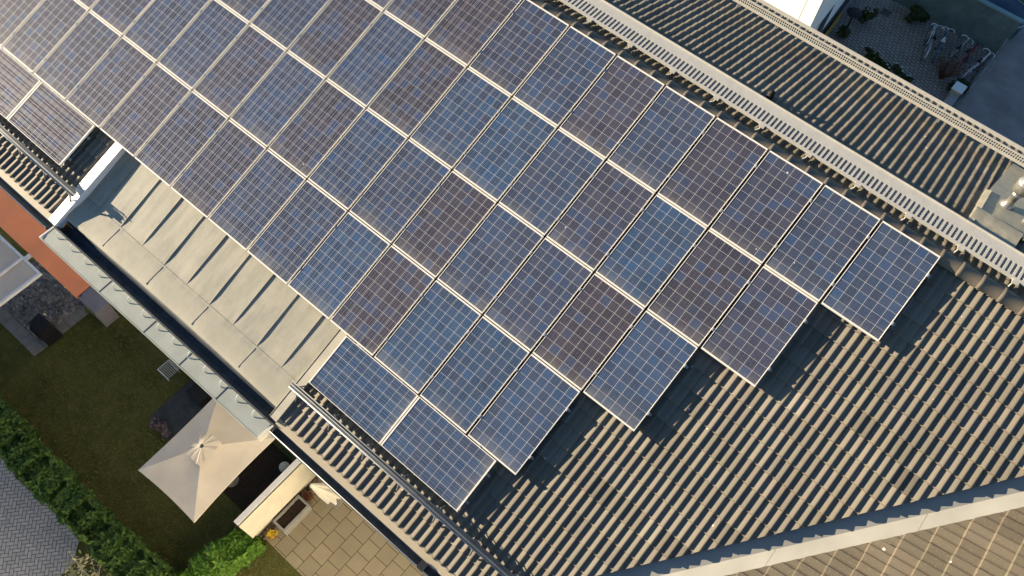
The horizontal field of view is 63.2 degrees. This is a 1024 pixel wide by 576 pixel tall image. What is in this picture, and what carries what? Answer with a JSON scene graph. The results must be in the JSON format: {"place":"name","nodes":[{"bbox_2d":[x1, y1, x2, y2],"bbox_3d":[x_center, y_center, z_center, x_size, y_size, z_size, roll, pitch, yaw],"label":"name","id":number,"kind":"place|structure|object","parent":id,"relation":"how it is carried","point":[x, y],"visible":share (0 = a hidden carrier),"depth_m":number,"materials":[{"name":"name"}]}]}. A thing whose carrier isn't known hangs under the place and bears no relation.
{"place":"outdoors","nodes":[
{"label":"outdoors","id":0,"kind":"place"},
{"bbox_2d":[0,457,78,575],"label":"path","id":1,"kind":"structure","parent":0,"point":[36,539],"depth_m":22.34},
{"bbox_2d":[0,227,315,575],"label":"lawn","id":2,"kind":"structure","parent":0,"point":[17,356],"depth_m":24.00,"materials":[{"name":"green plant"}]},
{"bbox_2d":[0,235,41,306],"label":"pergola","id":3,"kind":"object","parent":2,"relation":"on","point":[17,274],"visible":0.91,"depth_m":23.44,"materials":[{"name":"white paint"}]},
{"bbox_2d":[0,306,89,355],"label":"stone edging","id":4,"kind":"object","parent":2,"relation":"on","point":[22,335],"visible":0.79,"depth_m":25.22,"materials":[{"name":"grey stone"}]},
{"bbox_2d":[2,260,90,340],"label":"gravel","id":5,"kind":"structure","parent":2,"relation":"on","point":[54,299],"depth_m":25.62,"materials":[{"name":"grey gravel"}]},
{"bbox_2d":[29,313,63,346],"bbox_3d":[-13.917,1.232,24.727,0.600,0.840,0.540,37,66,16],"label":"garden grill","id":6,"kind":"object","parent":5,"relation":"on","point":[46,331],"visible":1,"depth_m":24.49,"materials":[{"name":"black metal"}]},
{"bbox_2d":[0,395,178,575],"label":"hedge","id":7,"kind":"object","parent":2,"relation":"on","point":[42,473],"visible":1,"depth_m":21.55,"materials":[{"name":"green plant"}]},
{"bbox_2d":[79,286,118,326],"bbox_3d":[-12.482,0.582,25.147,0.820,0.990,0.516,37,66,16],"label":"storage box","id":8,"kind":"object","parent":2,"relation":"on","point":[96,304],"visible":0.93,"depth_m":24.80,"materials":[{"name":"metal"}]},
{"bbox_2d":[157,360,180,380],"bbox_3d":[-9.944,2.459,24.290,0.781,0.934,0.438,37,66,16],"label":"garden chair","id":9,"kind":"object","parent":2,"relation":"on","point":[167,378],"visible":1,"depth_m":24.34,"materials":[{"name":"white paint"}]},
{"bbox_2d":[150,379,212,440],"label":"slate terrace","id":10,"kind":"structure","parent":2,"relation":"on","point":[179,410],"depth_m":24.20,"materials":[{"name":"grey stone"}]},
{"bbox_2d":[148,414,166,430],"bbox_3d":[-10.124,3.881,23.792,0.536,0.415,0.462,15,61,5],"label":"lavender bush","id":11,"kind":"object","parent":10,"relation":"on","point":[157,426],"visible":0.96,"depth_m":23.69,"materials":[{"name":"purple plant"}]},
{"bbox_2d":[185,383,211,407],"bbox_3d":[-9.103,3.147,24.212,0.590,0.446,0.365,37,66,16],"label":"garden cushion box","id":12,"kind":"object","parent":10,"relation":"on","point":[195,392],"visible":0.93,"depth_m":24.03,"materials":[{"name":"black plastic"}]},
{"bbox_2d":[175,527,265,575],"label":"hedge","id":13,"kind":"object","parent":2,"relation":"on","point":[233,552],"visible":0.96,"depth_m":21.55,"materials":[{"name":"green plant"}]},
{"bbox_2d":[223,442,292,510],"bbox_3d":[-7.641,4.922,23.573,3.300,0.001,1.850,37,66,16],"label":"soil bed","id":14,"kind":"object","parent":2,"relation":"on","point":[260,473],"depth_m":23.39,"materials":[{"name":"brown soil"}]},
{"bbox_2d":[138,399,274,522],"bbox_3d":[-7.771,4.676,21.957,2.150,3.070,2.780,37,66,16],"label":"parasol","id":15,"kind":"object","parent":14,"relation":"on","point":[202,459],"visible":0.94,"depth_m":20.81,"materials":[{"name":"fabric"}]},
{"bbox_2d":[233,459,315,537],"bbox_3d":[-6.129,5.633,22.189,0.370,1.900,2.445,37,66,16],"label":"screen fence","id":16,"kind":"object","parent":2,"relation":"on","point":[269,504],"visible":0.78,"depth_m":21.64,"materials":[{"name":"white paint"}]},
{"bbox_2d":[259,476,320,539],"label":"pebbles","id":17,"kind":"object","parent":2,"relation":"on","point":[271,525],"visible":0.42,"depth_m":22.75,"materials":[{"name":"grey gravel"}]},
{"bbox_2d":[266,481,424,575],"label":"patio","id":18,"kind":"structure","parent":0,"point":[322,538],"depth_m":22.55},
{"bbox_2d":[272,495,311,535],"bbox_3d":[-5.982,6.200,22.695,0.450,0.439,0.950,37,66,16],"label":"planter","id":19,"kind":"object","parent":18,"relation":"on","point":[291,516],"visible":1,"depth_m":22.56,"materials":[{"name":"grey concrete"}]},
{"bbox_2d":[310,483,343,508],"bbox_3d":[-4.838,5.457,22.167,0.576,2.189,0.670,37,66,16],"label":"closed parasol","id":20,"kind":"object","parent":18,"relation":"on","point":[324,492],"visible":0.84,"depth_m":21.85,"materials":[{"name":"beige fabric"}]},
{"bbox_2d":[61,0,1023,575],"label":"ground","id":21,"kind":"structure","parent":0,"point":[83,548],"depth_m":22.12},
{"bbox_2d":[64,550,104,575],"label":"budding shrub","id":22,"kind":"object","parent":21,"relation":"on","point":[80,567],"visible":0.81,"depth_m":21.16,"materials":[{"name":"beige plant"}]},
{"bbox_2d":[0,0,1023,575],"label":"terraced house","id":23,"kind":"structure","parent":21,"relation":"on","point":[832,444],"depth_m":12.73,"materials":[{"name":"concrete"}]},
{"bbox_2d":[0,121,81,201],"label":"pipe snow guard","id":24,"kind":"object","parent":23,"relation":"on","point":[39,163],"visible":1,"depth_m":15.46,"materials":[{"name":"metal"}]},
{"bbox_2d":[0,188,89,298],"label":"awning","id":25,"kind":"object","parent":23,"relation":"attached to","point":[22,227],"visible":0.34,"depth_m":17.56,"materials":[{"name":"orange fabric"}]},
{"bbox_2d":[289,381,521,575],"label":"pipe snow guard","id":26,"kind":"object","parent":23,"relation":"on","point":[413,492],"visible":1,"depth_m":12.90,"materials":[{"name":"metal"}]},
{"bbox_2d":[480,52,895,326],"bbox_3d":[1.401,-2.678,13.946,11.207,0.055,0.052,37,66,16],"label":"mounting rail","id":27,"kind":"object","parent":23,"relation":"attached to","point":[894,324],"visible":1,"depth_m":12.94,"materials":[{"name":"metal"}]},
{"bbox_2d":[426,0,521,66],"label":"solar panel","id":28,"kind":"object","parent":27,"relation":"attached to","point":[463,31],"visible":1,"depth_m":14.74,"materials":[{"name":"glass"}]},
{"bbox_2d":[469,0,568,96],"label":"solar panel","id":29,"kind":"object","parent":27,"relation":"attached to","point":[518,47],"visible":1,"depth_m":14.49,"materials":[{"name":"glass"}]},
{"bbox_2d":[513,26,615,126],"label":"solar panel","id":30,"kind":"object","parent":27,"relation":"attached to","point":[564,76],"visible":1,"depth_m":14.21,"materials":[{"name":"glass"}]},
{"bbox_2d":[559,56,664,158],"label":"solar panel","id":31,"kind":"object","parent":27,"relation":"attached to","point":[611,107],"visible":1,"depth_m":13.93,"materials":[{"name":"glass"}]},
{"bbox_2d":[607,86,714,192],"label":"solar panel","id":32,"kind":"object","parent":27,"relation":"on","point":[660,139],"visible":1,"depth_m":13.65,"materials":[{"name":"glass"}]},
{"bbox_2d":[657,117,767,227],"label":"solar panel","id":33,"kind":"object","parent":27,"relation":"on","point":[714,169],"visible":1,"depth_m":13.37,"materials":[{"name":"glass"}]},
{"bbox_2d":[710,150,822,263],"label":"solar panel","id":34,"kind":"object","parent":27,"relation":"on","point":[766,206],"visible":1,"depth_m":13.09,"materials":[{"name":"glass"}]},
{"bbox_2d":[821,221,940,341],"bbox_3d":[5.563,-0.110,12.537,0.993,0.053,1.618,37,85,16],"label":"solar panel","id":35,"kind":"object","parent":27,"relation":"attached to","point":[879,281],"visible":1,"depth_m":12.53,"materials":[{"name":"glass"}]},
{"bbox_2d":[511,12,930,278],"bbox_3d":[1.972,-3.394,14.030,11.207,0.055,0.052,37,66,16],"label":"mounting rail","id":36,"kind":"object","parent":23,"relation":"attached to","point":[929,277],"visible":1,"depth_m":13.03,"materials":[{"name":"metal"}]},
{"bbox_2d":[368,0,391,10],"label":"solar panel","id":37,"kind":"object","parent":36,"relation":"on","point":[382,4],"visible":1,"depth_m":15.16,"materials":[{"name":"glass"}]},
{"bbox_2d":[385,0,455,37],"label":"solar panel","id":38,"kind":"object","parent":36,"relation":"on","point":[422,18],"visible":1,"depth_m":14.97,"materials":[{"name":"glass"}]},
{"bbox_2d":[764,185,879,301],"bbox_3d":[4.786,-0.695,12.817,0.993,0.053,1.618,37,85,16],"label":"solar panel","id":39,"kind":"object","parent":36,"relation":"on","point":[821,243],"visible":1,"depth_m":12.81,"materials":[{"name":"glass"}]},
{"bbox_2d":[762,89,779,101],"bbox_3d":[4.597,-3.421,14.758,0.240,0.215,0.311,37,66,16],"label":"vent pipe","id":40,"kind":"object","parent":23,"relation":"on","point":[771,95],"visible":0.91,"depth_m":14.72,"materials":[{"name":"black metal"}]},
{"bbox_2d":[559,0,1023,287],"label":"roof walkway","id":41,"kind":"structure","parent":23,"relation":"on","point":[984,239],"depth_m":13.68,"materials":[{"name":"beige paint"}]},
{"bbox_2d":[733,0,1023,166],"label":"snow grille","id":42,"kind":"object","parent":23,"relation":"on","point":[886,86],"visible":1,"depth_m":15.91,"materials":[{"name":"beige metal"}]},
{"bbox_2d":[967,163,1023,247],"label":"flue","id":43,"kind":"object","parent":23,"relation":"on","point":[998,211],"visible":0.96,"depth_m":13.97,"materials":[{"name":"metal"}]},
{"bbox_3d":[-3.345,-2.177,14.628,14.243,0.055,0.052,37,66,16],"label":"mounting rail","id":44,"kind":"object","parent":23,"relation":"attached to","visible":0},
{"bbox_2d":[77,0,98,9],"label":"solar panel","id":45,"kind":"object","parent":44,"relation":"on","point":[89,4],"visible":1,"depth_m":16.26,"materials":[{"name":"glass"}]},
{"bbox_2d":[90,0,153,35],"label":"solar panel","id":46,"kind":"object","parent":44,"relation":"on","point":[121,17],"visible":1,"depth_m":16.07,"materials":[{"name":"glass"}]},
{"bbox_2d":[123,0,210,61],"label":"solar panel","id":47,"kind":"object","parent":44,"relation":"on","point":[157,29],"visible":1,"depth_m":15.84,"materials":[{"name":"glass"}]},
{"bbox_2d":[157,0,248,89],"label":"solar panel","id":48,"kind":"object","parent":44,"relation":"on","point":[202,44],"visible":1,"depth_m":15.59,"materials":[{"name":"glass"}]},
{"bbox_2d":[193,25,286,117],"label":"solar panel","id":49,"kind":"object","parent":44,"relation":"on","point":[238,72],"visible":1,"depth_m":15.31,"materials":[{"name":"glass"}]},
{"bbox_2d":[230,51,324,147],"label":"solar panel","id":50,"kind":"object","parent":44,"relation":"on","point":[275,101],"visible":1,"depth_m":15.03,"materials":[{"name":"glass"}]},
{"bbox_2d":[268,80,365,177],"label":"solar panel","id":51,"kind":"object","parent":44,"relation":"on","point":[314,131],"visible":1,"depth_m":14.75,"materials":[{"name":"glass"}]},
{"bbox_2d":[308,109,407,209],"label":"solar panel","id":52,"kind":"object","parent":44,"relation":"on","point":[356,160],"visible":1,"depth_m":14.47,"materials":[{"name":"glass"}]},
{"bbox_2d":[350,139,450,242],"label":"solar panel","id":53,"kind":"object","parent":44,"relation":"on","point":[396,195],"visible":1,"depth_m":14.19,"materials":[{"name":"glass"}]},
{"bbox_2d":[392,171,496,277],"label":"solar panel","id":54,"kind":"object","parent":44,"relation":"on","point":[442,226],"visible":1,"depth_m":13.91,"materials":[{"name":"glass"}]},
{"bbox_2d":[437,204,543,313],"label":"solar panel","id":55,"kind":"object","parent":44,"relation":"on","point":[489,259],"visible":1,"depth_m":13.63,"materials":[{"name":"glass"}]},
{"bbox_2d":[484,238,592,351],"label":"solar panel","id":56,"kind":"object","parent":44,"relation":"on","point":[537,295],"visible":1,"depth_m":13.35,"materials":[{"name":"glass"}]},
{"bbox_2d":[533,274,643,389],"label":"solar panel","id":57,"kind":"object","parent":44,"relation":"on","point":[579,342],"visible":1,"depth_m":13.07,"materials":[{"name":"glass"}]},
{"bbox_3d":[-5.135,-1.488,14.758,14.243,0.055,0.052,37,66,16],"label":"mounting rail","id":58,"kind":"object","parent":23,"relation":"attached to","visible":0},
{"bbox_2d":[0,0,43,46],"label":"solar panel","id":59,"kind":"object","parent":58,"relation":"on","point":[15,15],"visible":1,"depth_m":16.48,"materials":[{"name":"glass"}]},
{"bbox_2d":[2,0,88,72],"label":"solar panel","id":60,"kind":"object","parent":58,"relation":"on","point":[38,37],"visible":1,"depth_m":16.27,"materials":[{"name":"glass"}]},
{"bbox_2d":[33,11,121,99],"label":"solar panel","id":61,"kind":"object","parent":58,"relation":"attached to","point":[70,63],"visible":1,"depth_m":16.00,"materials":[{"name":"glass"}]},
{"bbox_2d":[66,37,155,127],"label":"solar panel","id":62,"kind":"object","parent":58,"relation":"attached to","point":[110,82],"visible":1,"depth_m":15.72,"materials":[{"name":"glass"}]},
{"bbox_2d":[100,64,191,156],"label":"solar panel","id":63,"kind":"object","parent":58,"relation":"on","point":[145,110],"visible":1,"depth_m":15.44,"materials":[{"name":"glass"}]},
{"bbox_2d":[135,91,227,186],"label":"solar panel","id":64,"kind":"object","parent":58,"relation":"attached to","point":[181,138],"visible":1,"depth_m":15.16,"materials":[{"name":"glass"}]},
{"bbox_2d":[171,119,266,217],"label":"solar panel","id":65,"kind":"object","parent":58,"relation":"attached to","point":[217,169],"visible":1,"depth_m":14.88,"materials":[{"name":"glass"}]},
{"bbox_2d":[209,149,306,250],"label":"solar panel","id":66,"kind":"object","parent":58,"relation":"attached to","point":[255,201],"visible":1,"depth_m":14.60,"materials":[{"name":"glass"}]},
{"bbox_2d":[247,180,346,283],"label":"solar panel","id":67,"kind":"object","parent":58,"relation":"attached to","point":[295,233],"visible":1,"depth_m":14.32,"materials":[{"name":"glass"}]},
{"bbox_2d":[288,212,390,318],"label":"solar panel","id":68,"kind":"object","parent":58,"relation":"attached to","point":[338,266],"visible":1,"depth_m":14.04,"materials":[{"name":"glass"}]},
{"bbox_2d":[330,245,434,355],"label":"solar panel","id":69,"kind":"object","parent":58,"relation":"attached to","point":[381,301],"visible":1,"depth_m":13.76,"materials":[{"name":"glass"}]},
{"bbox_2d":[374,280,480,393],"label":"solar panel","id":70,"kind":"object","parent":58,"relation":"attached to","point":[426,337],"visible":1,"depth_m":13.48,"materials":[{"name":"glass"}]},
{"bbox_2d":[420,316,529,433],"bbox_3d":[-0.585,1.372,13.208,0.993,0.052,1.618,37,85,16],"label":"solar panel","id":71,"kind":"object","parent":58,"relation":"attached to","point":[470,379],"visible":1,"depth_m":13.20,"materials":[{"name":"glass"}]},
{"bbox_2d":[468,354,579,474],"bbox_3d":[0.192,1.958,12.930,0.993,0.053,1.618,37,85,16],"label":"solar panel","id":72,"kind":"object","parent":58,"relation":"attached to","point":[522,415],"visible":1,"depth_m":12.92,"materials":[{"name":"glass"}]},
{"bbox_3d":[-1.617,1.947,13.291,3.320,0.055,0.052,37,66,16],"label":"mounting rail","id":73,"kind":"object","parent":23,"relation":"attached to","visible":0},
{"bbox_2d":[309,336,418,443],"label":"solar panel","id":74,"kind":"object","parent":73,"relation":"on","point":[368,394],"visible":1,"depth_m":13.44,"materials":[{"name":"glass"}]},
{"bbox_2d":[381,397,496,511],"bbox_3d":[-1.152,2.568,13.005,1.618,0.053,0.993,37,85,16],"label":"solar panel","id":75,"kind":"object","parent":73,"relation":"on","point":[440,455],"visible":1,"depth_m":12.99,"materials":[{"name":"glass"}]},
{"bbox_3d":[-9.519,-3.357,15.977,3.350,0.055,0.052,37,66,16],"label":"mounting rail","id":76,"kind":"object","parent":23,"relation":"attached to","visible":0},
{"bbox_2d":[0,46,41,119],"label":"solar panel","id":77,"kind":"object","parent":76,"relation":"on","point":[19,83],"visible":1,"depth_m":16.07,"materials":[{"name":"glass"}]},
{"bbox_2d":[8,82,95,165],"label":"solar panel","id":78,"kind":"object","parent":76,"relation":"on","point":[52,124],"visible":1,"depth_m":15.71,"materials":[{"name":"glass"}]},
{"bbox_2d":[764,0,852,35],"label":"white house","id":79,"kind":"structure","parent":21,"relation":"on","point":[822,16],"depth_m":28.66,"materials":[{"name":"paint"}]},
{"bbox_2d":[816,1,836,32],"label":"window","id":80,"kind":"structure","parent":79,"relation":"in","point":[822,23],"depth_m":30.27,"materials":[{"name":"glass"}]},
{"bbox_2d":[953,54,994,108],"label":"kerb","id":81,"kind":"structure","parent":21,"relation":"on","point":[957,103],"depth_m":31.96,"materials":[{"name":"grey concrete"}]},
{"bbox_2d":[971,0,1023,39],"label":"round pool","id":82,"kind":"structure","parent":21,"relation":"on","point":[1015,7],"depth_m":33.15,"materials":[{"name":"blue plastic"}]},
{"bbox_2d":[847,7,862,26],"bbox_3d":[13.406,-10.604,32.882,0.620,0.732,0.620,37,66,16],"label":"round table","id":83,"kind":"object","parent":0,"point":[854,12],"visible":0.98,"depth_m":32.57,"materials":[{"name":"black metal"}]},
{"bbox_2d":[828,0,991,106],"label":"courtyard","id":84,"kind":"structure","parent":0,"point":[894,38],"depth_m":32.87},
{"bbox_2d":[835,24,850,38],"bbox_3d":[12.981,-10.034,32.652,0.509,0.554,0.615,-22,65,-14],"label":"potted shrub","id":85,"kind":"object","parent":84,"relation":"on","point":[844,32],"visible":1,"depth_m":32.59,"materials":[{"name":"green plant"}]},
{"bbox_2d":[858,6,878,22],"bbox_3d":[14.132,-10.808,33.001,0.685,0.796,0.598,17,62,6],"label":"potted shrub","id":86,"kind":"object","parent":84,"relation":"on","point":[868,13],"visible":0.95,"depth_m":32.87,"materials":[{"name":"green plant"}]},
{"bbox_2d":[903,4,929,23],"bbox_3d":[16.308,-10.951,33.344,0.904,0.586,1.112,37,66,16],"label":"evergreen shrub","id":87,"kind":"object","parent":84,"relation":"on","point":[920,14],"visible":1,"depth_m":33.26,"materials":[{"name":"green plant"}]},
{"bbox_2d":[920,23,943,60],"bbox_3d":[16.243,-9.648,32.329,0.524,1.044,1.765,22,62,5],"label":"bicycle","id":88,"kind":"object","parent":84,"relation":"on","point":[929,44],"visible":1,"depth_m":32.29,"materials":[{"name":"grey metal"}]},
{"bbox_2d":[931,27,954,63],"bbox_3d":[16.650,-9.490,32.265,0.524,1.044,1.765,25,63,16],"label":"bicycle","id":89,"kind":"object","parent":84,"relation":"on","point":[939,48],"visible":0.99,"depth_m":32.01,"materials":[{"name":"black metal"}]},
{"bbox_2d":[935,47,971,78],"bbox_3d":[16.556,-8.303,31.462,1.453,1.312,1.558,20,62,8],"label":"bare bush","id":90,"kind":"object","parent":84,"relation":"on","point":[941,75],"visible":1,"depth_m":31.45,"materials":[{"name":"red plant"}]},
{"bbox_2d":[942,81,966,106],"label":"gate pillar","id":91,"kind":"structure","parent":84,"relation":"on","point":[957,90],"depth_m":30.46,"materials":[{"name":"grey concrete"}]},
{"bbox_2d":[892,0,1023,56],"bbox_3d":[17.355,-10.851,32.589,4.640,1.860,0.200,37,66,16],"label":"lawn","id":92,"kind":"structure","parent":84,"relation":"on","point":[974,10],"depth_m":32.42,"materials":[{"name":"green plant"}]},
{"bbox_2d":[946,77,970,93],"bbox_3d":[16.901,-7.612,31.419,0.870,0.750,0.820,37,66,16],"label":"evergreen shrub","id":93,"kind":"object","parent":84,"relation":"on","point":[960,80],"visible":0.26,"depth_m":31.38,"materials":[{"name":"green plant"}]},
{"bbox_2d":[953,39,982,68],"bbox_3d":[17.536,-8.953,32.016,1.765,1.044,0.525,-38,65,-21],"label":"bicycle","id":94,"kind":"object","parent":84,"relation":"on","point":[969,52],"visible":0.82,"depth_m":32.02,"materials":[{"name":"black metal"}]},
{"bbox_2d":[961,48,994,77],"bbox_3d":[17.818,-8.556,31.813,1.765,1.044,0.524,-36,73,-20],"label":"bicycle","id":95,"kind":"object","parent":84,"relation":"on","point":[974,67],"visible":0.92,"depth_m":31.65,"materials":[{"name":"grey metal"}]},
{"bbox_2d":[956,27,1023,147],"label":"road","id":96,"kind":"structure","parent":0,"point":[993,99],"depth_m":31.76,"materials":[{"name":"grey asphalt"}]},
{"bbox_3d":[-0.855,-2.340,14.245,12.421,0.055,0.052,37,66,16],"label":"mounting rail","id":97,"kind":"object","parent":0,"visible":0},
{"bbox_2d":[218,0,269,22],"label":"solar panel","id":98,"kind":"object","parent":97,"relation":"on","point":[248,11],"visible":1,"depth_m":15.62,"materials":[{"name":"glass"}]},
{"bbox_2d":[250,0,329,49],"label":"solar panel","id":99,"kind":"object","parent":97,"relation":"attached to","point":[284,24],"visible":1,"depth_m":15.41,"materials":[{"name":"glass"}]},
{"bbox_2d":[288,0,382,77],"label":"solar panel","id":100,"kind":"object","parent":97,"relation":"on","point":[329,38],"visible":1,"depth_m":15.17,"materials":[{"name":"glass"}]},
{"bbox_2d":[368,39,466,137],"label":"solar panel","id":101,"kind":"object","parent":97,"relation":"attached to","point":[416,88],"visible":1,"depth_m":14.62,"materials":[{"name":"glass"}]},
{"bbox_2d":[410,68,510,168],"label":"solar panel","id":102,"kind":"object","parent":97,"relation":"attached to","point":[459,118],"visible":1,"depth_m":14.34,"materials":[{"name":"glass"}]},
{"bbox_2d":[453,98,556,201],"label":"solar panel","id":103,"kind":"object","parent":97,"relation":"attached to","point":[504,149],"visible":1,"depth_m":14.06,"materials":[{"name":"glass"}]},
{"bbox_2d":[499,129,604,235],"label":"solar panel","id":104,"kind":"object","parent":97,"relation":"on","point":[545,189],"visible":1,"depth_m":13.78,"materials":[{"name":"glass"}]},
{"bbox_2d":[546,161,654,270],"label":"solar panel","id":105,"kind":"object","parent":97,"relation":"attached to","point":[599,216],"visible":1,"depth_m":13.50,"materials":[{"name":"glass"}]},
{"bbox_2d":[596,195,706,307],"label":"solar panel","id":106,"kind":"object","parent":97,"relation":"attached to","point":[650,251],"visible":1,"depth_m":13.22,"materials":[{"name":"glass"}]},
{"bbox_2d":[647,230,760,346],"bbox_3d":[2.996,-0.006,12.946,0.993,0.053,1.618,37,85,16],"label":"solar panel","id":107,"kind":"object","parent":97,"relation":"attached to","point":[703,288],"visible":1,"depth_m":12.94,"materials":[{"name":"glass"}]},
{"bbox_2d":[701,266,817,386],"bbox_3d":[3.773,0.579,12.668,0.993,0.052,1.618,37,85,16],"label":"solar panel","id":108,"kind":"object","parent":97,"relation":"attached to","point":[758,326],"visible":1,"depth_m":12.66,"materials":[{"name":"glass"}]},
{"bbox_3d":[-0.285,-3.057,14.329,12.421,0.055,0.052,37,66,16],"label":"mounting rail","id":109,"kind":"object","parent":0,"visible":0},
{"bbox_2d":[327,12,423,107],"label":"solar panel","id":110,"kind":"object","parent":109,"relation":"attached to","point":[374,59],"visible":1,"depth_m":14.90,"materials":[{"name":"glass"}]},
{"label":"mounting rail","id":111,"kind":"object","parent":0,"visible":0},
{"bbox_2d":[583,310,697,430],"bbox_3d":[1.982,1.268,12.799,0.993,0.052,1.618,37,84,16],"label":"solar panel","id":112,"kind":"object","parent":111,"relation":"attached to","point":[639,371],"visible":1,"depth_m":12.79,"materials":[{"name":"glass"}]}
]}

